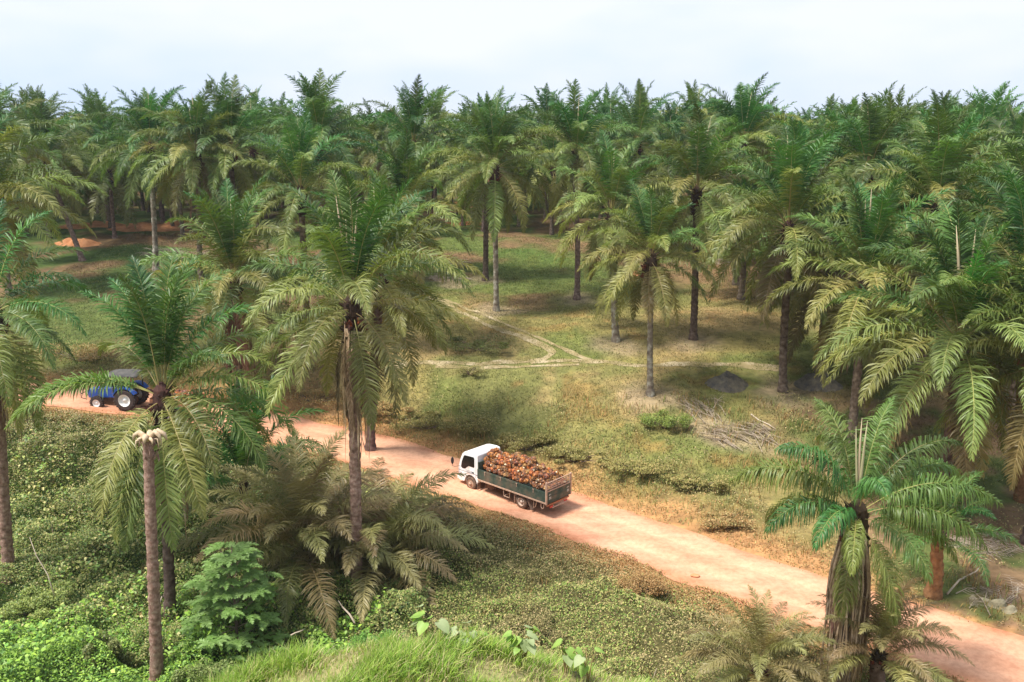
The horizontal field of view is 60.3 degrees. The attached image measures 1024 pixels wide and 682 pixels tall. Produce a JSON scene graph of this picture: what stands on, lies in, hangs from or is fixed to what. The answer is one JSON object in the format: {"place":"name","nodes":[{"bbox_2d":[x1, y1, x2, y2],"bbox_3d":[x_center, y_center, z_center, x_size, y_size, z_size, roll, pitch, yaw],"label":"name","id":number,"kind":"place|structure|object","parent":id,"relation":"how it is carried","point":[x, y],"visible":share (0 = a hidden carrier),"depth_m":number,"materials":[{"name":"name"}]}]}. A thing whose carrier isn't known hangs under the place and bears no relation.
{"place":"outdoors","nodes":[
{"label":"outdoors","id":0,"kind":"place"},
{"bbox_2d":[411,285,555,363],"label":"path","id":1,"kind":"structure","parent":0,"point":[537,342],"depth_m":74.64,"materials":[{"name":"beige soil"}]},
{"bbox_2d":[0,182,1023,681],"bbox_3d":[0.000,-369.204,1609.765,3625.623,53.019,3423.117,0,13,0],"label":"ground","id":2,"kind":"structure","parent":0,"point":[536,226],"depth_m":63.39,"materials":[{"name":"green plant"}]},
{"bbox_2d":[0,82,72,294],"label":"oil palm","id":3,"kind":"object","parent":2,"relation":"on","point":[22,161],"visible":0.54,"depth_m":84.22,"materials":[{"name":"green plant"}]},
{"bbox_2d":[0,580,77,619],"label":"bush","id":4,"kind":"object","parent":2,"relation":"on","point":[32,603],"visible":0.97,"depth_m":42.73,"materials":[{"name":"green plant"}]},
{"bbox_2d":[0,198,97,583],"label":"oil palm","id":5,"kind":"object","parent":2,"relation":"on","point":[13,371],"visible":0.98,"depth_m":42.84,"materials":[{"name":"green plant"}]},
{"bbox_2d":[1,85,98,237],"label":"oil palm","id":6,"kind":"object","parent":2,"relation":"on","point":[21,102],"visible":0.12,"depth_m":110.16,"materials":[{"name":"green plant"}]},
{"bbox_2d":[0,103,108,328],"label":"oil palm","id":7,"kind":"object","parent":2,"relation":"on","point":[9,187],"visible":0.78,"depth_m":61.62,"materials":[{"name":"green plant"}]},
{"bbox_2d":[1,91,113,261],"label":"oil palm","id":8,"kind":"object","parent":2,"relation":"on","point":[39,112],"visible":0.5,"depth_m":99.74,"materials":[{"name":"green plant"}]},
{"bbox_2d":[16,515,112,569],"bbox_3d":[-24.925,11.202,48.653,4.761,1.992,4.695,0,13,0],"label":"bush","id":9,"kind":"object","parent":2,"relation":"on","point":[90,531],"visible":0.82,"depth_m":48.52,"materials":[{"name":"green plant"}]},
{"bbox_2d":[38,342,113,362],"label":"bush","id":10,"kind":"object","parent":2,"relation":"on","point":[89,356],"visible":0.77,"depth_m":70.65,"materials":[{"name":"green plant"}]},
{"bbox_2d":[41,473,136,523],"bbox_3d":[-24.581,9.293,52.194,5.773,2.220,4.169,7,15,29],"label":"bush","id":11,"kind":"object","parent":2,"relation":"on","point":[85,496],"visible":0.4,"depth_m":51.53,"materials":[{"name":"green plant"}]},
{"bbox_2d":[52,84,132,220],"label":"oil palm","id":12,"kind":"object","parent":2,"relation":"on","point":[92,94],"visible":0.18,"depth_m":123.69,"materials":[{"name":"green plant"}]},
{"bbox_2d":[52,97,143,227],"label":"oil palm","id":13,"kind":"object","parent":2,"relation":"on","point":[101,109],"visible":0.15,"depth_m":117.50,"materials":[{"name":"green plant"}]},
{"bbox_2d":[58,112,149,238],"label":"oil palm","id":14,"kind":"object","parent":2,"relation":"on","point":[103,186],"visible":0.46,"depth_m":110.84,"materials":[{"name":"green plant"}]},
{"bbox_2d":[78,629,133,679],"bbox_3d":[-17.537,13.650,38.021,2.221,2.058,1.834,0,13,0],"label":"bush","id":15,"kind":"object","parent":2,"relation":"on","point":[114,646],"visible":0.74,"depth_m":38.00,"materials":[{"name":"green plant"}]},
{"bbox_2d":[80,85,200,270],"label":"oil palm","id":16,"kind":"object","parent":2,"relation":"on","point":[146,122],"visible":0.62,"depth_m":92.76,"materials":[{"name":"green plant"}]},
{"bbox_2d":[132,428,167,681],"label":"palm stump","id":17,"kind":"object","parent":2,"relation":"on","point":[150,439],"visible":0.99,"depth_m":36.09,"materials":[{"name":"brown plant"}]},
{"bbox_2d":[108,222,192,231],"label":"soil heap","id":18,"kind":"object","parent":2,"relation":"on","point":[143,226],"visible":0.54,"depth_m":120.17,"materials":[{"name":"brown soil"}]},
{"bbox_2d":[4,251,297,621],"bbox_3d":[-16.021,5.026,41.248,12.366,18.197,11.637,0,13,0],"label":"oil palm","id":19,"kind":"object","parent":2,"relation":"on","point":[157,338],"visible":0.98,"depth_m":39.09,"materials":[{"name":"green plant"}]},
{"bbox_2d":[126,621,189,669],"bbox_3d":[-15.689,13.605,39.094,3.114,1.734,2.301,0,13,0],"label":"bush","id":20,"kind":"object","parent":2,"relation":"on","point":[144,651],"visible":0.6,"depth_m":38.90,"materials":[{"name":"green plant"}]},
{"bbox_2d":[125,79,259,283],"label":"oil palm","id":21,"kind":"object","parent":2,"relation":"on","point":[199,167],"visible":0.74,"depth_m":87.02,"materials":[{"name":"green plant"}]},
{"bbox_2d":[171,657,234,681],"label":"bush","id":22,"kind":"object","parent":2,"relation":"on","point":[203,671],"visible":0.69,"depth_m":36.49,"materials":[{"name":"green plant"}]},
{"bbox_2d":[0,405,443,681],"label":"creepers","id":23,"kind":"object","parent":2,"relation":"on","point":[404,598],"visible":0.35,"depth_m":44.33,"materials":[{"name":"green plant"}]},
{"bbox_2d":[158,71,289,281],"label":"oil palm","id":24,"kind":"object","parent":2,"relation":"on","point":[218,100],"visible":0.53,"depth_m":88.20,"materials":[{"name":"green plant"}]},
{"bbox_2d":[125,175,327,391],"bbox_3d":[-20.773,-3.764,65.147,13.859,16.909,15.619,0,13,0],"label":"oil palm","id":25,"kind":"object","parent":2,"relation":"on","point":[229,243],"visible":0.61,"depth_m":63.37,"materials":[{"name":"green plant"}]},
{"bbox_2d":[175,541,292,674],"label":"young tree","id":26,"kind":"object","parent":2,"relation":"on","point":[218,567],"visible":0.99,"depth_m":38.30,"materials":[{"name":"green leaf"},{"name":"bark"}]},
{"bbox_2d":[138,373,329,547],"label":"oil palm","id":27,"kind":"object","parent":2,"relation":"on","point":[240,457],"visible":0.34,"depth_m":48.99,"materials":[{"name":"green plant"}]},
{"bbox_2d":[217,99,288,235],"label":"oil palm","id":28,"kind":"object","parent":2,"relation":"on","point":[254,121],"visible":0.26,"depth_m":111.10,"materials":[{"name":"green plant"}]},
{"bbox_2d":[242,91,302,223],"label":"oil palm","id":29,"kind":"object","parent":2,"relation":"on","point":[272,104],"visible":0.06,"depth_m":124.63,"materials":[{"name":"green plant"}]},
{"bbox_2d":[172,427,420,640],"bbox_3d":[-10.677,8.968,44.728,11.888,8.747,12.336,0,13,0],"label":"oil palm","id":30,"kind":"object","parent":2,"relation":"on","point":[296,494],"visible":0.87,"depth_m":43.22,"materials":[{"name":"green plant"}]},
{"bbox_2d":[226,109,368,330],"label":"oil palm","id":31,"kind":"object","parent":2,"relation":"on","point":[300,164],"visible":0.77,"depth_m":71.73,"materials":[{"name":"green plant"}]},
{"bbox_2d":[266,597,340,645],"bbox_3d":[-9.650,13.091,40.871,3.160,1.501,2.980,0,13,0],"label":"bush","id":32,"kind":"object","parent":2,"relation":"on","point":[309,615],"visible":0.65,"depth_m":40.67,"materials":[{"name":"green plant"}]},
{"bbox_2d":[278,385,342,407],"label":"bush","id":33,"kind":"object","parent":2,"relation":"on","point":[293,392],"visible":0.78,"depth_m":66.31,"materials":[{"name":"green plant"}]},
{"bbox_2d":[242,68,385,278],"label":"oil palm","id":34,"kind":"object","parent":2,"relation":"on","point":[320,110],"visible":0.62,"depth_m":84.60,"materials":[{"name":"green plant"}]},
{"bbox_2d":[262,95,368,205],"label":"oil palm","id":35,"kind":"object","parent":2,"relation":"on","point":[301,112],"visible":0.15,"depth_m":110.07,"materials":[{"name":"green plant"}]},
{"bbox_2d":[229,166,473,599],"bbox_3d":[-7.368,2.680,41.916,11.127,21.715,11.939,0,13,0],"label":"oil palm","id":36,"kind":"object","parent":2,"relation":"on","point":[348,245],"visible":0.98,"depth_m":40.04,"materials":[{"name":"green plant"}]},
{"bbox_2d":[256,457,495,632],"bbox_3d":[-7.348,10.231,46.663,12.493,6.354,11.990,6,14,25],"label":"oil palm","id":37,"kind":"object","parent":2,"relation":"on","point":[408,521],"visible":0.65,"depth_m":44.45,"materials":[{"name":"green plant"}]},
{"bbox_2d":[340,99,423,197],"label":"oil palm","id":38,"kind":"object","parent":2,"relation":"on","point":[373,129],"visible":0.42,"depth_m":110.63,"materials":[{"name":"green plant"}]},
{"bbox_2d":[283,168,486,451],"bbox_3d":[-8.380,-1.465,57.496,12.292,19.248,11.957,-7,15,-30],"label":"oil palm","id":39,"kind":"object","parent":2,"relation":"on","point":[394,323],"visible":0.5,"depth_m":56.13,"materials":[{"name":"green plant"}]},
{"bbox_2d":[331,128,473,349],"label":"oil palm","id":40,"kind":"object","parent":2,"relation":"on","point":[404,167],"visible":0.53,"depth_m":68.62,"materials":[{"name":"green plant"}]},
{"bbox_2d":[357,74,476,276],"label":"oil palm","id":41,"kind":"object","parent":2,"relation":"on","point":[415,111],"visible":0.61,"depth_m":92.52,"materials":[{"name":"green plant"}]},
{"bbox_2d":[390,410,455,431],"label":"bush","id":42,"kind":"object","parent":2,"relation":"on","point":[441,423],"visible":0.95,"depth_m":63.22,"materials":[{"name":"green plant"}]},
{"bbox_2d":[409,604,448,637],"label":"broad leaf plant","id":43,"kind":"object","parent":2,"relation":"on","point":[442,624],"visible":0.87,"depth_m":20.07,"materials":[{"name":"green plant"}]},
{"bbox_2d":[186,621,673,681],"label":"tall grass","id":44,"kind":"structure","parent":2,"relation":"on","point":[409,658],"depth_m":19.52,"materials":[{"name":"green plant"}]},
{"bbox_2d":[419,84,463,213],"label":"oil palm","id":45,"kind":"object","parent":2,"relation":"on","point":[436,107],"visible":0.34,"depth_m":130.96,"materials":[{"name":"green plant"}]},
{"bbox_2d":[445,411,498,433],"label":"bush","id":46,"kind":"object","parent":2,"relation":"on","point":[475,421],"visible":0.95,"depth_m":61.77,"materials":[{"name":"green plant"}]},
{"bbox_2d":[445,333,509,351],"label":"bush","id":47,"kind":"object","parent":2,"relation":"on","point":[504,345],"visible":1,"depth_m":71.89,"materials":[{"name":"green plant"}]},
{"bbox_2d":[435,92,527,231],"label":"oil palm","id":48,"kind":"object","parent":2,"relation":"on","point":[462,135],"visible":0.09,"depth_m":117.93,"materials":[{"name":"green plant"}]},
{"bbox_2d":[426,99,541,280],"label":"oil palm","id":49,"kind":"object","parent":2,"relation":"on","point":[485,272],"visible":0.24,"depth_m":91.43,"materials":[{"name":"green plant"}]},
{"bbox_2d":[424,85,564,311],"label":"oil palm","id":50,"kind":"object","parent":2,"relation":"on","point":[496,138],"visible":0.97,"depth_m":77.79,"materials":[{"name":"green plant"}]},
{"bbox_2d":[0,387,1022,681],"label":"weeds","id":51,"kind":"object","parent":2,"relation":"on","point":[910,593],"visible":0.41,"depth_m":52.89,"materials":[{"name":"green plant"}]},
{"bbox_2d":[502,625,540,662],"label":"broad leaf plant","id":52,"kind":"object","parent":2,"relation":"on","point":[527,644],"visible":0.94,"depth_m":19.81,"materials":[{"name":"green plant"}]},
{"bbox_2d":[22,337,1023,630],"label":"bank scrub","id":53,"kind":"object","parent":2,"relation":"on","point":[670,483],"visible":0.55,"depth_m":56.83,"materials":[{"name":"green plant"}]},
{"bbox_2d":[493,428,561,455],"bbox_3d":[1.136,6.895,59.683,4.829,1.396,3.471,0,13,0],"label":"bush","id":54,"kind":"object","parent":2,"relation":"on","point":[539,440],"visible":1,"depth_m":59.63,"materials":[{"name":"green plant"}]},
{"bbox_2d":[503,606,566,643],"bbox_3d":[0.997,12.817,39.685,2.191,1.167,2.656,-7,14,-27],"label":"bush","id":55,"kind":"object","parent":2,"relation":"on","point":[537,622],"visible":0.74,"depth_m":39.60,"materials":[{"name":"green plant"}]},
{"bbox_2d":[511,82,580,218],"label":"oil palm","id":56,"kind":"object","parent":2,"relation":"on","point":[545,101],"visible":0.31,"depth_m":131.29,"materials":[{"name":"green plant"}]},
{"bbox_2d":[511,109,599,234],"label":"oil palm","id":57,"kind":"object","parent":2,"relation":"on","point":[552,143],"visible":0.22,"depth_m":116.96,"materials":[{"name":"green plant"}]},
{"bbox_2d":[544,444,605,463],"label":"bush","id":58,"kind":"object","parent":2,"relation":"on","point":[562,451],"visible":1,"depth_m":57.73,"materials":[{"name":"green plant"}]},
{"bbox_2d":[514,78,646,300],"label":"oil palm","id":59,"kind":"object","parent":2,"relation":"on","point":[578,128],"visible":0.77,"depth_m":82.11,"materials":[{"name":"green plant"}]},
{"bbox_2d":[543,130,686,342],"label":"oil palm","id":60,"kind":"object","parent":2,"relation":"on","point":[611,180],"visible":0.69,"depth_m":70.53,"materials":[{"name":"green plant"}]},
{"bbox_2d":[578,100,651,207],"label":"oil palm","id":61,"kind":"object","parent":2,"relation":"on","point":[605,110],"visible":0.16,"depth_m":116.93,"materials":[{"name":"green plant"}]},
{"bbox_2d":[585,78,688,248],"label":"oil palm","id":62,"kind":"object","parent":2,"relation":"on","point":[641,110],"visible":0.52,"depth_m":104.15,"materials":[{"name":"green plant"}]},
{"bbox_2d":[601,454,676,474],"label":"bush","id":63,"kind":"object","parent":2,"relation":"on","point":[643,468],"visible":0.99,"depth_m":55.54,"materials":[{"name":"green plant"}]},
{"bbox_2d":[613,569,668,597],"bbox_3d":[6.133,11.666,42.019,2.642,1.437,1.932,0,13,0],"label":"bush","id":64,"kind":"object","parent":2,"relation":"on","point":[659,586],"visible":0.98,"depth_m":41.82,"materials":[{"name":"brown plant"}]},
{"bbox_2d":[577,180,718,396],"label":"oil palm","id":65,"kind":"object","parent":2,"relation":"on","point":[653,229],"visible":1,"depth_m":61.14,"materials":[{"name":"green plant"}]},
{"bbox_2d":[342,494,959,681],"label":"scrub","id":66,"kind":"object","parent":2,"relation":"on","point":[574,584],"visible":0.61,"depth_m":41.27,"materials":[{"name":"green plant"}]},
{"bbox_2d":[638,409,694,428],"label":"bush","id":67,"kind":"object","parent":2,"relation":"on","point":[648,419],"visible":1,"depth_m":59.63,"materials":[{"name":"green plant"}]},
{"bbox_2d":[626,93,718,230],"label":"oil palm","id":68,"kind":"object","parent":2,"relation":"on","point":[671,115],"visible":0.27,"depth_m":116.61,"materials":[{"name":"green plant"}]},
{"bbox_2d":[653,79,724,222],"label":"oil palm","id":69,"kind":"object","parent":2,"relation":"on","point":[693,94],"visible":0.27,"depth_m":123.73,"materials":[{"name":"green plant"}]},
{"bbox_2d":[620,103,769,340],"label":"oil palm","id":70,"kind":"object","parent":2,"relation":"on","point":[700,165],"visible":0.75,"depth_m":69.89,"materials":[{"name":"green plant"}]},
{"bbox_2d":[659,473,737,492],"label":"bush","id":71,"kind":"object","parent":2,"relation":"on","point":[721,484],"visible":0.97,"depth_m":53.36,"materials":[{"name":"green plant"}]},
{"bbox_2d":[695,506,755,529],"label":"bush","id":72,"kind":"object","parent":2,"relation":"on","point":[729,521],"visible":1,"depth_m":49.14,"materials":[{"name":"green plant"}]},
{"bbox_2d":[705,371,748,392],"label":"ash heap","id":73,"kind":"object","parent":2,"relation":"on","point":[727,381],"visible":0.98,"depth_m":65.56,"materials":[{"name":"grey"}]},
{"bbox_2d":[693,420,780,451],"bbox_3d":[14.946,6.222,59.011,6.351,0.913,5.222,-4,14,-19],"label":"cut frond pile","id":74,"kind":"object","parent":2,"relation":"on","point":[742,428],"visible":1,"depth_m":58.92,"materials":[{"name":"brown plant"}]},
{"bbox_2d":[687,71,803,284],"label":"oil palm","id":75,"kind":"object","parent":2,"relation":"on","point":[748,112],"visible":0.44,"depth_m":86.47,"materials":[{"name":"green plant"}]},
{"bbox_2d":[683,90,807,217],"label":"oil palm","id":76,"kind":"object","parent":2,"relation":"on","point":[774,126],"visible":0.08,"depth_m":95.95,"materials":[{"name":"green plant"}]},
{"bbox_2d":[674,149,821,299],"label":"oil palm","id":77,"kind":"object","parent":2,"relation":"on","point":[741,272],"visible":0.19,"depth_m":82.58,"materials":[{"name":"green plant"}]},
{"bbox_2d":[674,585,837,681],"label":"oil palm","id":78,"kind":"object","parent":2,"relation":"on","point":[758,632],"visible":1,"depth_m":32.66,"materials":[{"name":"green plant"}]},
{"bbox_2d":[693,115,891,393],"bbox_3d":[19.937,-5.747,63.620,14.499,20.316,13.710,0,13,0],"label":"oil palm","id":79,"kind":"object","parent":2,"relation":"on","point":[794,164],"visible":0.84,"depth_m":61.50,"materials":[{"name":"green plant"}]},
{"bbox_2d":[762,116,848,276],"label":"oil palm","id":80,"kind":"object","parent":2,"relation":"on","point":[805,134],"visible":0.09,"depth_m":88.49,"materials":[{"name":"green plant"}]},
{"bbox_2d":[794,372,842,391],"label":"soil mound","id":81,"kind":"object","parent":2,"relation":"on","point":[807,382],"visible":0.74,"depth_m":65.67,"materials":[{"name":"grey soil"}]},
{"bbox_2d":[740,195,911,371],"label":"oil palm","id":82,"kind":"object","parent":2,"relation":"on","point":[795,316],"visible":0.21,"depth_m":65.61,"materials":[{"name":"green plant"}]},
{"bbox_2d":[792,94,863,203],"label":"oil palm","id":83,"kind":"object","parent":2,"relation":"on","point":[849,108],"visible":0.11,"depth_m":102.44,"materials":[{"name":"green plant"}]},
{"bbox_2d":[759,170,961,443],"bbox_3d":[22.561,-1.858,57.306,12.849,18.331,13.006,-11,17,-40],"label":"oil palm","id":84,"kind":"object","parent":2,"relation":"on","point":[867,227],"visible":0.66,"depth_m":55.23,"materials":[{"name":"green plant"}]},
{"bbox_2d":[727,396,1003,681],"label":"oil palm","id":85,"kind":"object","parent":2,"relation":"on","point":[849,581],"visible":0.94,"depth_m":32.42,"materials":[{"name":"green plant"}]},
{"bbox_2d":[803,80,932,277],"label":"oil palm","id":86,"kind":"object","parent":2,"relation":"on","point":[874,129],"visible":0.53,"depth_m":71.05,"materials":[{"name":"green plant"}]},
{"bbox_2d":[796,563,975,681],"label":"oil palm","id":87,"kind":"object","parent":2,"relation":"on","point":[882,626],"visible":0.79,"depth_m":33.09,"materials":[{"name":"green plant"}]},
{"bbox_2d":[841,84,932,168],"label":"oil palm","id":88,"kind":"object","parent":2,"relation":"on","point":[891,105],"visible":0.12,"depth_m":94.65,"materials":[{"name":"green plant"}]},
{"bbox_2d":[831,153,983,326],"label":"oil palm","id":89,"kind":"object","parent":2,"relation":"on","point":[912,196],"visible":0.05,"depth_m":68.59,"materials":[{"name":"green plant"}]},
{"bbox_2d":[812,199,1023,518],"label":"oil palm","id":90,"kind":"object","parent":2,"relation":"on","point":[959,299],"visible":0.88,"depth_m":46.41,"materials":[{"name":"green plant"}]},
{"bbox_2d":[841,91,1023,381],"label":"oil palm","id":91,"kind":"object","parent":2,"relation":"on","point":[945,148],"visible":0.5,"depth_m":61.76,"materials":[{"name":"green plant"}]},
{"bbox_2d":[867,470,1023,600],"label":"oil palm","id":92,"kind":"object","parent":2,"relation":"on","point":[934,591],"visible":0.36,"depth_m":41.01,"materials":[{"name":"green plant"}]},
{"bbox_2d":[891,108,1002,228],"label":"oil palm","id":93,"kind":"object","parent":2,"relation":"on","point":[979,126],"visible":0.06,"depth_m":81.43,"materials":[{"name":"green plant"}]},
{"bbox_2d":[889,155,1023,503],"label":"oil palm","id":94,"kind":"object","parent":2,"relation":"on","point":[1015,209],"visible":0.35,"depth_m":49.06,"materials":[{"name":"green plant"}]},
{"bbox_2d":[901,176,1018,406],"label":"oil palm","id":95,"kind":"object","parent":2,"relation":"on","point":[974,199],"visible":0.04,"depth_m":59.69,"materials":[{"name":"green plant"}]},
{"bbox_2d":[919,253,1023,544],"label":"oil palm","id":96,"kind":"object","parent":2,"relation":"on","point":[1013,452],"visible":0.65,"depth_m":45.21,"materials":[{"name":"green plant"}]},
{"bbox_2d":[919,81,1023,181],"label":"oil palm","id":97,"kind":"object","parent":2,"relation":"on","point":[982,104],"visible":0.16,"depth_m":95.17,"materials":[{"name":"green plant"}]},
{"bbox_2d":[925,138,1023,441],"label":"oil palm","id":98,"kind":"object","parent":2,"relation":"on","point":[1019,166],"visible":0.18,"depth_m":55.74,"materials":[{"name":"green plant"}]},
{"bbox_2d":[944,531,1023,561],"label":"cut frond pile","id":99,"kind":"object","parent":2,"relation":"on","point":[979,552],"visible":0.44,"depth_m":47.31,"materials":[{"name":"brown plant"}]},
{"bbox_2d":[948,104,1023,224],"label":"oil palm","id":100,"kind":"object","parent":2,"relation":"on","point":[1018,127],"visible":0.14,"depth_m":76.15,"materials":[{"name":"green plant"}]},
{"bbox_2d":[0,0,1023,121],"label":"sky","id":101,"kind":"structure","parent":0,"point":[816,50],"materials":[{"name":"white"}]},
{"bbox_2d":[435,299,593,361],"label":"path","id":102,"kind":"structure","parent":0,"point":[571,352],"depth_m":74.54,"materials":[{"name":"beige soil"}]},
{"bbox_2d":[17,383,1023,681],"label":"road","id":103,"kind":"structure","parent":0,"point":[683,555],"depth_m":46.75,"materials":[{"name":"soil"}]},
{"bbox_2d":[80,369,149,411],"bbox_3d":[-27.775,3.279,61.423,4.484,2.729,2.089,1,13,6],"label":"tractor","id":104,"kind":"object","parent":103,"relation":"on","point":[126,400],"visible":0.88,"depth_m":60.81,"materials":[{"name":"blue metal"}]},
{"bbox_2d":[451,444,571,509],"bbox_3d":[-0.049,8.246,53.492,7.604,2.470,2.886,12,17,41],"label":"truck","id":105,"kind":"object","parent":103,"relation":"on","point":[471,463],"visible":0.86,"depth_m":52.44,"materials":[{"name":"white paint"}]},
{"bbox_2d":[383,359,778,370],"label":"path","id":106,"kind":"structure","parent":0,"point":[742,364],"depth_m":69.48,"materials":[{"name":"beige soil"}]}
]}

